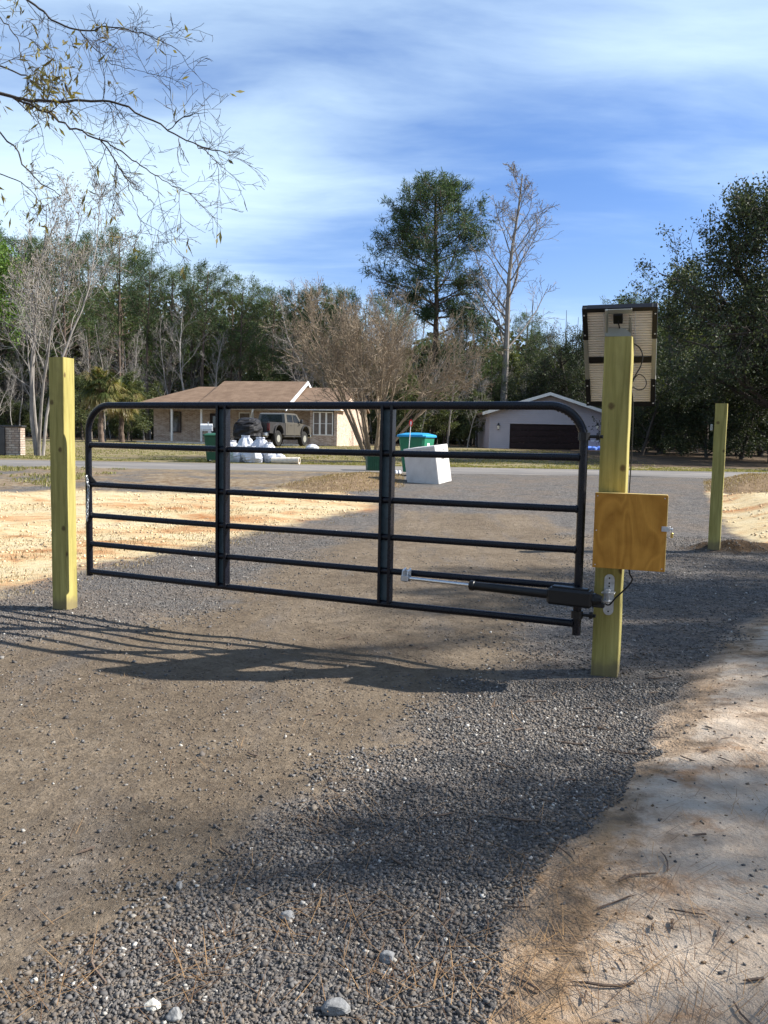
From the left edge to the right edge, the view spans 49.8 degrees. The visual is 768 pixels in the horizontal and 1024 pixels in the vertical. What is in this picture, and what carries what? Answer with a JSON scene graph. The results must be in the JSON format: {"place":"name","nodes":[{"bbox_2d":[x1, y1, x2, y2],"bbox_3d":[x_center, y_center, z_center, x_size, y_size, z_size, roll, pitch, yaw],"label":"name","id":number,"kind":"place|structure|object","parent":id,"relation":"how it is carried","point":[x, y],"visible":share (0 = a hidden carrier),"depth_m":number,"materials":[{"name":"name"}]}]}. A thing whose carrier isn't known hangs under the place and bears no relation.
{"place":"outdoors","nodes":[
{"label":"outdoors","id":0,"kind":"place"},
{"bbox_2d":[0,473,767,1023],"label":"driveway","id":1,"kind":"structure","parent":0,"point":[688,507],"depth_m":4.25,"materials":[{"name":"gravel"}]},
{"bbox_2d":[49,357,76,609],"bbox_3d":[-2.428,-0.056,6.270,0.130,2.195,0.131,3,5,17],"label":"wooden post","id":2,"kind":"object","parent":1,"relation":"on","point":[62,469],"visible":0.94,"depth_m":6.21,"materials":[{"name":"wood"}]},
{"bbox_2d":[165,1007,181,1021],"bbox_3d":[-0.485,1.163,1.911,0.037,0.028,0.034,4,6,26],"label":"rock","id":3,"kind":"object","parent":1,"relation":"on","point":[174,1014],"visible":1,"depth_m":1.91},
{"bbox_2d":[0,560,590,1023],"bbox_3d":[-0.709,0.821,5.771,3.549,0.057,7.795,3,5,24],"label":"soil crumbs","id":4,"kind":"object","parent":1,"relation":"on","point":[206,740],"visible":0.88,"depth_m":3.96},
{"bbox_2d":[0,592,767,1023],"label":"pine needles","id":5,"kind":"object","parent":1,"relation":"on","point":[356,1018],"visible":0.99,"depth_m":2.16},
{"bbox_2d":[0,527,767,910],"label":"pebbles","id":6,"kind":"object","parent":1,"relation":"on","point":[312,809],"visible":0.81,"depth_m":3.64,"materials":[{"name":"stone"}]},
{"bbox_2d":[397,433,436,471],"bbox_3d":[0.852,-1.503,21.562,0.813,1.125,0.937,3,5,24],"label":"wheelie bin","id":7,"kind":"object","parent":1,"relation":"on","point":[421,439],"visible":0.49,"depth_m":21.21,"materials":[{"name":"plastic"}]},
{"bbox_2d":[78,629,767,1023],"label":"twigs","id":8,"kind":"object","parent":1,"relation":"on","point":[96,971],"visible":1,"depth_m":2.66,"materials":[{"name":"wood"}]},
{"bbox_2d":[403,444,451,483],"bbox_3d":[0.990,-1.058,18.777,0.882,0.992,0.778,4,6,28],"label":"appliance box","id":9,"kind":"object","parent":1,"relation":"on","point":[429,470],"visible":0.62,"depth_m":18.48,"materials":[{"name":"cardboard"}]},
{"bbox_2d":[591,336,633,677],"bbox_3d":[1.323,0.129,4.818,0.153,2.251,0.152,3,5,21],"label":"wooden post","id":10,"kind":"object","parent":1,"relation":"on","point":[615,433],"visible":0.69,"depth_m":4.71,"materials":[{"name":"wood"}]},
{"bbox_2d":[85,401,602,635],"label":"farm gate","id":11,"kind":"structure","parent":10,"relation":"attached to","point":[385,536],"depth_m":5.26,"materials":[{"name":"metal"}]},
{"bbox_2d":[401,567,615,614],"bbox_3d":[0.692,0.458,4.856,1.278,0.238,0.219,3,5,18],"label":"gate opener","id":12,"kind":"object","parent":10,"relation":"attached to","point":[573,596],"visible":1,"depth_m":4.75,"materials":[{"name":"black metal"}]},
{"bbox_2d":[582,303,657,405],"bbox_3d":[1.413,-0.924,4.954,0.415,0.557,0.538,3,5,19],"label":"solar panel","id":13,"kind":"object","parent":10,"relation":"attached to","point":[638,322],"visible":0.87,"depth_m":4.86,"materials":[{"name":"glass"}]},
{"bbox_2d":[618,320,642,492],"bbox_3d":[1.407,-0.612,4.826,0.167,0.995,0.119,1,5,0],"label":"panel cable","id":14,"kind":"object","parent":10,"relation":"attached to","point":[633,414],"visible":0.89,"depth_m":4.81,"materials":[{"name":"rubber"}]},
{"bbox_2d":[592,492,672,571],"bbox_3d":[1.394,0.103,4.614,0.416,0.419,0.178,3,5,22],"label":"control box","id":15,"kind":"object","parent":10,"relation":"attached to","point":[631,530],"visible":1,"depth_m":4.54,"materials":[{"name":"wood"}]},
{"bbox_2d":[592,493,667,571],"bbox_3d":[1.349,0.110,4.546,0.382,0.416,0.012,3,5,21],"label":"door","id":16,"kind":"structure","parent":15,"relation":"in","point":[628,535],"depth_m":4.54,"materials":[{"name":"wood"}]},
{"bbox_2d":[708,403,727,549],"bbox_3d":[4.167,-0.304,10.405,0.186,2.101,0.143,3,6,25],"label":"wooden post","id":17,"kind":"object","parent":1,"relation":"on","point":[717,478],"visible":0.92,"depth_m":10.32,"materials":[{"name":"wood"}]},
{"bbox_2d":[0,669,767,1023],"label":"gravel","id":18,"kind":"structure","parent":0,"point":[502,825],"depth_m":2.60,"materials":[{"name":"gravel"}]},
{"bbox_2d":[321,997,350,1016],"bbox_3d":[-0.113,1.166,1.948,0.071,0.034,0.045,1,5,0],"label":"rock","id":19,"kind":"object","parent":18,"relation":"on","point":[336,1006],"visible":1,"depth_m":1.93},
{"bbox_2d":[0,488,767,1023],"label":"sand","id":20,"kind":"structure","parent":0,"point":[738,844],"depth_m":2.66,"materials":[{"name":"sand"}]},
{"bbox_2d":[0,0,268,279],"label":"overhanging tree","id":21,"kind":"object","parent":20,"relation":"on","point":[31,105],"visible":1,"depth_m":6.84,"materials":[{"name":"brown plant"}]},
{"bbox_2d":[0,502,367,593],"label":"dead weeds","id":22,"kind":"object","parent":20,"relation":"on","point":[130,538],"visible":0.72,"depth_m":10.56,"materials":[{"name":"plant"}]},
{"bbox_2d":[0,490,767,580],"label":"sand clods","id":23,"kind":"object","parent":20,"relation":"on","point":[141,530],"visible":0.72,"depth_m":12.60,"materials":[{"name":"sand"}]},
{"bbox_2d":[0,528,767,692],"bbox_3d":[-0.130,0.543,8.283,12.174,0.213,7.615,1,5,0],"label":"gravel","id":24,"kind":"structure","parent":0,"point":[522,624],"depth_m":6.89,"materials":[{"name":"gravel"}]},
{"bbox_2d":[0,434,767,847],"bbox_3d":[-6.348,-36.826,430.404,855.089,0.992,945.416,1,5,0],"label":"ground","id":25,"kind":"structure","parent":0,"point":[272,480],"depth_m":20.84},
{"bbox_2d":[0,425,25,455],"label":"mailbox pillar","id":26,"kind":"structure","parent":25,"relation":"on","point":[12,439],"depth_m":33.39,"materials":[{"name":"brick"}]},
{"bbox_2d":[0,390,27,424],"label":"understorey tree","id":27,"kind":"object","parent":25,"relation":"on","point":[14,414],"visible":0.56,"depth_m":79.67,"materials":[{"name":"green plant"}]},
{"bbox_2d":[0,220,36,348],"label":"evergreen tree","id":28,"kind":"object","parent":25,"relation":"on","point":[4,262],"visible":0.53,"depth_m":39.02,"materials":[{"name":"green plant"}]},
{"bbox_2d":[1,327,38,424],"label":"bare tree","id":29,"kind":"object","parent":25,"relation":"on","point":[21,372],"visible":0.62,"depth_m":78.15,"materials":[{"name":"grey plant"}]},
{"bbox_2d":[0,247,41,382],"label":"pine tree","id":30,"kind":"object","parent":25,"relation":"on","point":[5,366],"visible":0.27,"depth_m":82.21,"materials":[{"name":"green plant"}]},
{"bbox_2d":[0,229,71,413],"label":"pine tree","id":31,"kind":"object","parent":25,"relation":"on","point":[9,242],"visible":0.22,"depth_m":84.26,"materials":[{"name":"green plant"}]},
{"bbox_2d":[1,241,98,436],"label":"pine tree","id":32,"kind":"object","parent":25,"relation":"on","point":[42,356],"visible":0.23,"depth_m":85.61,"materials":[{"name":"green plant"}]},
{"bbox_2d":[0,464,124,486],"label":"weeds","id":33,"kind":"object","parent":25,"relation":"on","point":[31,475],"visible":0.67,"depth_m":18.73,"materials":[{"name":"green plant"}]},
{"bbox_2d":[0,161,137,455],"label":"bare tree","id":34,"kind":"object","parent":25,"relation":"on","point":[35,428],"visible":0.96,"depth_m":32.72,"materials":[{"name":"grey plant"}]},
{"bbox_2d":[24,230,118,357],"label":"pine tree","id":35,"kind":"object","parent":25,"relation":"on","point":[89,314],"visible":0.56,"depth_m":68.67,"materials":[{"name":"green plant"}]},
{"bbox_2d":[46,229,125,415],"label":"pine tree","id":36,"kind":"object","parent":25,"relation":"on","point":[84,238],"visible":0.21,"depth_m":83.18,"materials":[{"name":"green plant"}]},
{"bbox_2d":[74,376,106,440],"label":"understorey tree","id":37,"kind":"object","parent":25,"relation":"on","point":[81,419],"visible":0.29,"depth_m":59.28,"materials":[{"name":"green plant"}]},
{"bbox_2d":[76,366,122,441],"bbox_3d":[-17.943,-6.784,52.695,3.145,5.110,3.349,1,5,0],"label":"cabbage palm","id":38,"kind":"object","parent":25,"relation":"on","point":[97,381],"visible":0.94,"depth_m":52.08,"materials":[{"name":"green plant"}]},
{"bbox_2d":[74,314,127,440],"bbox_3d":[-18.956,-8.909,56.191,2.988,8.607,3.814,2,5,12],"label":"bare tree","id":39,"kind":"object","parent":25,"relation":"on","point":[104,431],"visible":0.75,"depth_m":55.28,"materials":[{"name":"grey plant"}]},
{"bbox_2d":[56,218,167,438],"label":"pine tree","id":40,"kind":"object","parent":25,"relation":"on","point":[133,259],"visible":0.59,"depth_m":76.78,"materials":[{"name":"green plant"}]},
{"bbox_2d":[71,254,167,385],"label":"pine tree","id":41,"kind":"object","parent":25,"relation":"on","point":[131,325],"visible":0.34,"depth_m":84.01,"materials":[{"name":"green plant"}]},
{"bbox_2d":[104,377,146,441],"bbox_3d":[-17.364,-6.697,54.618,3.455,4.606,3.144,-4,7,-45],"label":"cabbage palm","id":42,"kind":"object","parent":25,"relation":"on","point":[132,395],"visible":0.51,"depth_m":54.47,"materials":[{"name":"green plant"}]},
{"bbox_2d":[106,371,152,440],"bbox_3d":[-20.021,-8.396,65.546,4.440,5.842,3.971,3,5,19],"label":"understorey tree","id":43,"kind":"object","parent":25,"relation":"on","point":[145,424],"visible":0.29,"depth_m":64.95,"materials":[{"name":"green plant"}]},
{"bbox_2d":[114,409,145,440],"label":"understorey tree","id":44,"kind":"object","parent":25,"relation":"on","point":[136,417],"visible":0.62,"depth_m":61.63,"materials":[{"name":"green plant"}]},
{"bbox_2d":[121,324,147,435],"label":"bare tree","id":45,"kind":"object","parent":25,"relation":"on","point":[136,356],"visible":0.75,"depth_m":68.10,"materials":[{"name":"grey plant"}]},
{"bbox_2d":[113,257,179,439],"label":"pine tree","id":46,"kind":"object","parent":25,"relation":"on","point":[137,299],"visible":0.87,"depth_m":72.41,"materials":[{"name":"green plant"}]},
{"bbox_2d":[140,379,163,431],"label":"understorey tree","id":47,"kind":"object","parent":25,"relation":"on","point":[153,392],"visible":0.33,"depth_m":81.76,"materials":[{"name":"green plant"}]},
{"bbox_2d":[136,314,192,395],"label":"bare tree","id":48,"kind":"object","parent":25,"relation":"on","point":[164,376],"visible":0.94,"depth_m":70.32,"materials":[{"name":"grey plant"}]},
{"bbox_2d":[117,263,214,393],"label":"pine tree","id":49,"kind":"object","parent":25,"relation":"on","point":[169,377],"visible":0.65,"depth_m":73.22,"materials":[{"name":"green plant"}]},
{"bbox_2d":[150,258,221,387],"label":"pine tree","id":50,"kind":"object","parent":25,"relation":"on","point":[187,272],"visible":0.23,"depth_m":88.83,"materials":[{"name":"green plant"}]},
{"bbox_2d":[160,288,211,390],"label":"bare tree","id":51,"kind":"object","parent":25,"relation":"on","point":[179,346],"visible":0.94,"depth_m":69.68,"materials":[{"name":"grey plant"}]},
{"bbox_2d":[176,258,239,386],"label":"pine tree","id":52,"kind":"object","parent":25,"relation":"on","point":[200,277],"visible":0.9,"depth_m":72.02,"materials":[{"name":"green plant"}]},
{"bbox_2d":[203,433,214,461],"bbox_3d":[-6.093,-2.310,29.735,0.762,1.055,0.880,0,5,-8],"label":"wheelie bin","id":53,"kind":"object","parent":25,"relation":"on","point":[209,438],"visible":0.52,"depth_m":29.36,"materials":[{"name":"plastic"}]},
{"bbox_2d":[200,321,234,386],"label":"bare tree","id":54,"kind":"object","parent":25,"relation":"on","point":[218,360],"visible":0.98,"depth_m":69.80,"materials":[{"name":"grey plant"}]},
{"bbox_2d":[185,291,266,386],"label":"pine tree","id":55,"kind":"object","parent":25,"relation":"on","point":[238,323],"visible":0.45,"depth_m":75.86,"materials":[{"name":"green plant"}]},
{"bbox_2d":[196,271,272,380],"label":"pine tree","id":56,"kind":"object","parent":25,"relation":"on","point":[240,335],"visible":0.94,"depth_m":72.30,"materials":[{"name":"green plant"}]},
{"bbox_2d":[233,417,262,443],"bbox_3d":[-7.820,-4.580,47.450,1.810,1.703,3.114,1,5,0],"label":"covered trailer","id":57,"kind":"object","parent":25,"relation":"on","point":[246,426],"visible":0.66,"depth_m":46.80,"materials":[{"name":"fabric"}]},
{"bbox_2d":[241,446,262,462],"bbox_3d":[-4.728,-2.058,29.752,0.792,0.652,0.669,1,5,0],"label":"rubbish bag","id":58,"kind":"object","parent":25,"relation":"on","point":[253,457],"visible":0.59,"depth_m":29.52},
{"bbox_2d":[137,381,369,445],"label":"brick house","id":59,"kind":"structure","parent":25,"relation":"on","point":[330,427],"depth_m":57.16,"materials":[{"name":"brick"}]},
{"bbox_2d":[170,411,180,431],"bbox_3d":[-14.647,-6.326,58.130,0.851,1.460,0.060,2,5,10],"label":"window","id":60,"kind":"structure","parent":59,"relation":"in","point":[176,415],"depth_m":58.12,"materials":[{"name":"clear glass"}]},
{"bbox_2d":[313,412,332,435],"bbox_3d":[-4.006,-5.807,54.387,1.350,1.540,0.060,2,5,10],"label":"window","id":61,"kind":"structure","parent":59,"relation":"in","point":[322,421],"depth_m":54.37,"materials":[{"name":"glass"}]},
{"bbox_2d":[234,280,303,380],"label":"pine tree","id":62,"kind":"object","parent":25,"relation":"on","point":[267,374],"visible":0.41,"depth_m":77.89,"materials":[{"name":"green plant"}]},
{"bbox_2d":[250,413,311,445],"bbox_3d":[-6.521,-5.002,50.271,2.440,1.997,5.970,3,5,20],"label":"suv","id":63,"kind":"object","parent":25,"relation":"on","point":[278,428],"visible":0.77,"depth_m":49.58,"materials":[{"name":"beige metal"}]},
{"bbox_2d":[271,457,299,463],"bbox_3d":[-3.502,-1.835,29.458,1.026,0.260,0.257,2,5,11],"label":"cardboard tube","id":64,"kind":"object","parent":25,"relation":"on","point":[286,460],"visible":0.97,"depth_m":29.36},
{"bbox_2d":[251,286,320,380],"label":"pine tree","id":65,"kind":"object","parent":25,"relation":"on","point":[272,358],"visible":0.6,"depth_m":72.10,"materials":[{"name":"green plant"}]},
{"bbox_2d":[264,286,331,385],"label":"bare tree","id":66,"kind":"object","parent":25,"relation":"on","point":[285,316],"visible":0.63,"depth_m":67.54,"materials":[{"name":"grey plant"}]},
{"bbox_2d":[294,283,341,387],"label":"pine tree","id":67,"kind":"object","parent":25,"relation":"on","point":[323,290],"visible":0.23,"depth_m":83.88,"materials":[{"name":"green plant"}]},
{"bbox_2d":[292,283,371,387],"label":"pine tree","id":68,"kind":"object","parent":25,"relation":"on","point":[329,296],"visible":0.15,"depth_m":84.39,"materials":[{"name":"green plant"}]},
{"bbox_2d":[311,287,376,384],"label":"pine tree","id":69,"kind":"object","parent":25,"relation":"on","point":[336,300],"visible":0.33,"depth_m":71.33,"materials":[{"name":"green plant"}]},
{"bbox_2d":[0,283,766,449],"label":"distant woods","id":70,"kind":"object","parent":25,"relation":"on","point":[206,373],"depth_m":90.85,"materials":[{"name":"plant"}]},
{"bbox_2d":[258,271,511,459],"bbox_3d":[-0.150,-5.703,33.464,8.636,7.828,7.741,5,7,40],"label":"crepe myrtle","id":71,"kind":"object","parent":25,"relation":"on","point":[384,375],"visible":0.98,"depth_m":32.68,"materials":[{"name":"beige plant"}]},
{"bbox_2d":[361,294,430,400],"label":"pine tree","id":72,"kind":"object","parent":25,"relation":"on","point":[380,305],"visible":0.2,"depth_m":85.27,"materials":[{"name":"green plant"}]},
{"bbox_2d":[380,305,427,443],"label":"pine tree","id":73,"kind":"object","parent":25,"relation":"on","point":[417,366],"visible":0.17,"depth_m":88.86,"materials":[{"name":"green plant"}]},
{"bbox_2d":[384,369,441,435],"bbox_3d":[2.292,-8.166,64.308,4.361,6.416,4.876,4,6,26],"label":"understorey tree","id":74,"kind":"object","parent":25,"relation":"on","point":[411,417],"visible":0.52,"depth_m":63.74,"materials":[{"name":"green plant"}]},
{"bbox_2d":[359,166,498,444],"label":"pine tree","id":75,"kind":"object","parent":25,"relation":"on","point":[447,191],"visible":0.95,"depth_m":72.38,"materials":[{"name":"green plant"}]},
{"bbox_2d":[419,383,467,442],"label":"understorey tree","id":76,"kind":"object","parent":25,"relation":"on","point":[443,416],"visible":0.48,"depth_m":65.61,"materials":[{"name":"green plant"}]},
{"bbox_2d":[422,339,471,443],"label":"pine tree","id":77,"kind":"object","parent":25,"relation":"on","point":[444,352],"visible":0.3,"depth_m":73.67,"materials":[{"name":"green plant"}]},
{"bbox_2d":[432,333,470,446],"bbox_3d":[5.185,-8.850,60.132,3.009,8.667,3.840,3,5,17],"label":"bare tree","id":78,"kind":"object","parent":25,"relation":"on","point":[460,349],"visible":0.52,"depth_m":60.22,"materials":[{"name":"grey plant"}]},
{"bbox_2d":[442,308,500,445],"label":"pine tree","id":79,"kind":"object","parent":25,"relation":"on","point":[465,351],"visible":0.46,"depth_m":73.50,"materials":[{"name":"green plant"}]},
{"bbox_2d":[457,387,493,446],"bbox_3d":[7.078,-7.187,63.309,3.304,4.742,2.955,3,5,18],"label":"understorey tree","id":80,"kind":"object","parent":25,"relation":"on","point":[467,429],"visible":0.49,"depth_m":63.27,"materials":[{"name":"green plant"}]},
{"bbox_2d":[447,297,504,445],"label":"pine tree","id":81,"kind":"object","parent":25,"relation":"on","point":[483,334],"visible":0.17,"depth_m":80.44,"materials":[{"name":"green plant"}]},
{"bbox_2d":[463,374,519,442],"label":"live oak","id":82,"kind":"object","parent":25,"relation":"on","point":[498,381],"visible":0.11,"depth_m":74.98,"materials":[{"name":"green plant"}]},
{"bbox_2d":[472,340,521,400],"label":"pine tree","id":83,"kind":"object","parent":25,"relation":"on","point":[497,366],"visible":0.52,"depth_m":73.17,"materials":[{"name":"green plant"}]},
{"bbox_2d":[468,345,531,423],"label":"understorey tree","id":84,"kind":"object","parent":25,"relation":"on","point":[514,356],"visible":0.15,"depth_m":80.50,"materials":[{"name":"green plant"}]},
{"bbox_2d":[444,161,563,400],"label":"bare tree","id":85,"kind":"object","parent":25,"relation":"on","point":[506,318],"visible":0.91,"depth_m":72.55,"materials":[{"name":"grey plant"}]},
{"bbox_2d":[276,471,767,493],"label":"dry grass","id":86,"kind":"structure","parent":25,"relation":"on","point":[324,476],"depth_m":18.39,"materials":[{"name":"plant"}]},
{"bbox_2d":[496,309,548,389],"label":"pine tree","id":87,"kind":"object","parent":25,"relation":"on","point":[519,320],"visible":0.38,"depth_m":84.98,"materials":[{"name":"green plant"}]},
{"bbox_2d":[475,392,601,450],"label":"garage","id":88,"kind":"structure","parent":25,"relation":"on","point":[502,429],"depth_m":59.73,"materials":[{"name":"paint"}]},
{"bbox_2d":[509,424,579,449],"bbox_3d":[11.770,-5.431,59.828,5.385,1.779,0.065,1,5,0],"label":"door","id":89,"kind":"structure","parent":88,"relation":"in","point":[553,436],"depth_m":59.80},
{"bbox_2d":[521,328,558,430],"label":"pine tree","id":90,"kind":"object","parent":25,"relation":"on","point":[527,359],"visible":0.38,"depth_m":77.99,"materials":[{"name":"green plant"}]},
{"bbox_2d":[499,322,600,443],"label":"live oak","id":91,"kind":"object","parent":25,"relation":"on","point":[544,368],"visible":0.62,"depth_m":70.04,"materials":[{"name":"green plant"}]},
{"bbox_2d":[534,341,582,394],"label":"pine tree","id":92,"kind":"object","parent":25,"relation":"on","point":[564,366],"visible":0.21,"depth_m":72.63,"materials":[{"name":"green plant"}]},
{"bbox_2d":[587,356,707,454],"bbox_3d":[15.454,-5.910,46.683,6.335,5.786,5.368,-2,6,-34],"label":"evergreen shrub","id":93,"kind":"object","parent":25,"relation":"on","point":[639,417],"visible":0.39,"depth_m":46.76,"materials":[{"name":"green plant"}]},
{"bbox_2d":[608,253,723,453],"bbox_3d":[16.747,-9.112,48.313,6.470,11.963,6.022,-2,6,-34],"label":"evergreen tree","id":94,"kind":"object","parent":25,"relation":"on","point":[677,320],"visible":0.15,"depth_m":47.98,"materials":[{"name":"green plant"}]},
{"bbox_2d":[630,334,716,452],"bbox_3d":[18.331,-7.873,55.748,7.916,8.217,9.341,-2,6,-30],"label":"evergreen shrub","id":95,"kind":"object","parent":25,"relation":"on","point":[636,442],"visible":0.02,"depth_m":55.32,"materials":[{"name":"green plant"}]},
{"bbox_2d":[641,368,712,453],"bbox_3d":[18.126,-5.998,49.172,5.266,5.466,6.215,3,5,18],"label":"evergreen shrub","id":96,"kind":"object","parent":25,"relation":"on","point":[671,432],"visible":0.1,"depth_m":48.74,"materials":[{"name":"green plant"}]},
{"bbox_2d":[640,270,718,449],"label":"pine tree","id":97,"kind":"object","parent":25,"relation":"on","point":[649,281],"visible":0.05,"depth_m":73.61,"materials":[{"name":"green plant"}]},
{"bbox_2d":[619,171,767,462],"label":"live oak","id":98,"kind":"object","parent":25,"relation":"on","point":[720,237],"visible":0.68,"depth_m":38.37,"materials":[{"name":"green plant"}]},
{"bbox_2d":[652,353,763,456],"bbox_3d":[17.306,-5.807,45.509,6.753,5.940,5.722,6,7,42],"label":"evergreen shrub","id":99,"kind":"object","parent":25,"relation":"on","point":[696,420],"visible":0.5,"depth_m":44.86,"materials":[{"name":"green plant"}]},
{"bbox_2d":[657,172,767,423],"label":"live oak","id":100,"kind":"object","parent":25,"relation":"on","point":[744,211],"visible":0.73,"depth_m":36.50,"materials":[{"name":"green plant"}]},
{"bbox_2d":[660,318,767,455],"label":"evergreen shrub","id":101,"kind":"object","parent":25,"relation":"on","point":[760,453],"visible":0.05,"depth_m":49.91,"materials":[{"name":"green plant"}]},
{"bbox_2d":[691,357,767,458],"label":"evergreen shrub","id":102,"kind":"object","parent":25,"relation":"on","point":[730,421],"visible":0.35,"depth_m":42.54,"materials":[{"name":"green plant"}]},
{"bbox_2d":[714,350,767,459],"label":"evergreen shrub","id":103,"kind":"object","parent":25,"relation":"on","point":[760,444],"visible":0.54,"depth_m":41.58,"materials":[{"name":"green plant"}]},
{"bbox_2d":[0,460,767,477],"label":"road","id":104,"kind":"structure","parent":0,"point":[334,468],"depth_m":25.00,"materials":[{"name":"asphalt"}]},
{"bbox_2d":[365,456,379,470],"bbox_3d":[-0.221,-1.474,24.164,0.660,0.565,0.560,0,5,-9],"label":"wheelie bin","id":105,"kind":"object","parent":104,"relation":"on","point":[372,463],"visible":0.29,"depth_m":23.91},
{"bbox_2d":[0,440,767,471],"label":"grass","id":106,"kind":"structure","parent":0,"point":[451,465],"depth_m":33.29,"materials":[{"name":"plant"}]},
{"bbox_2d":[0,0,767,354],"label":"sky","id":107,"kind":"structure","parent":0,"point":[628,117],"materials":[{"name":"blue"}]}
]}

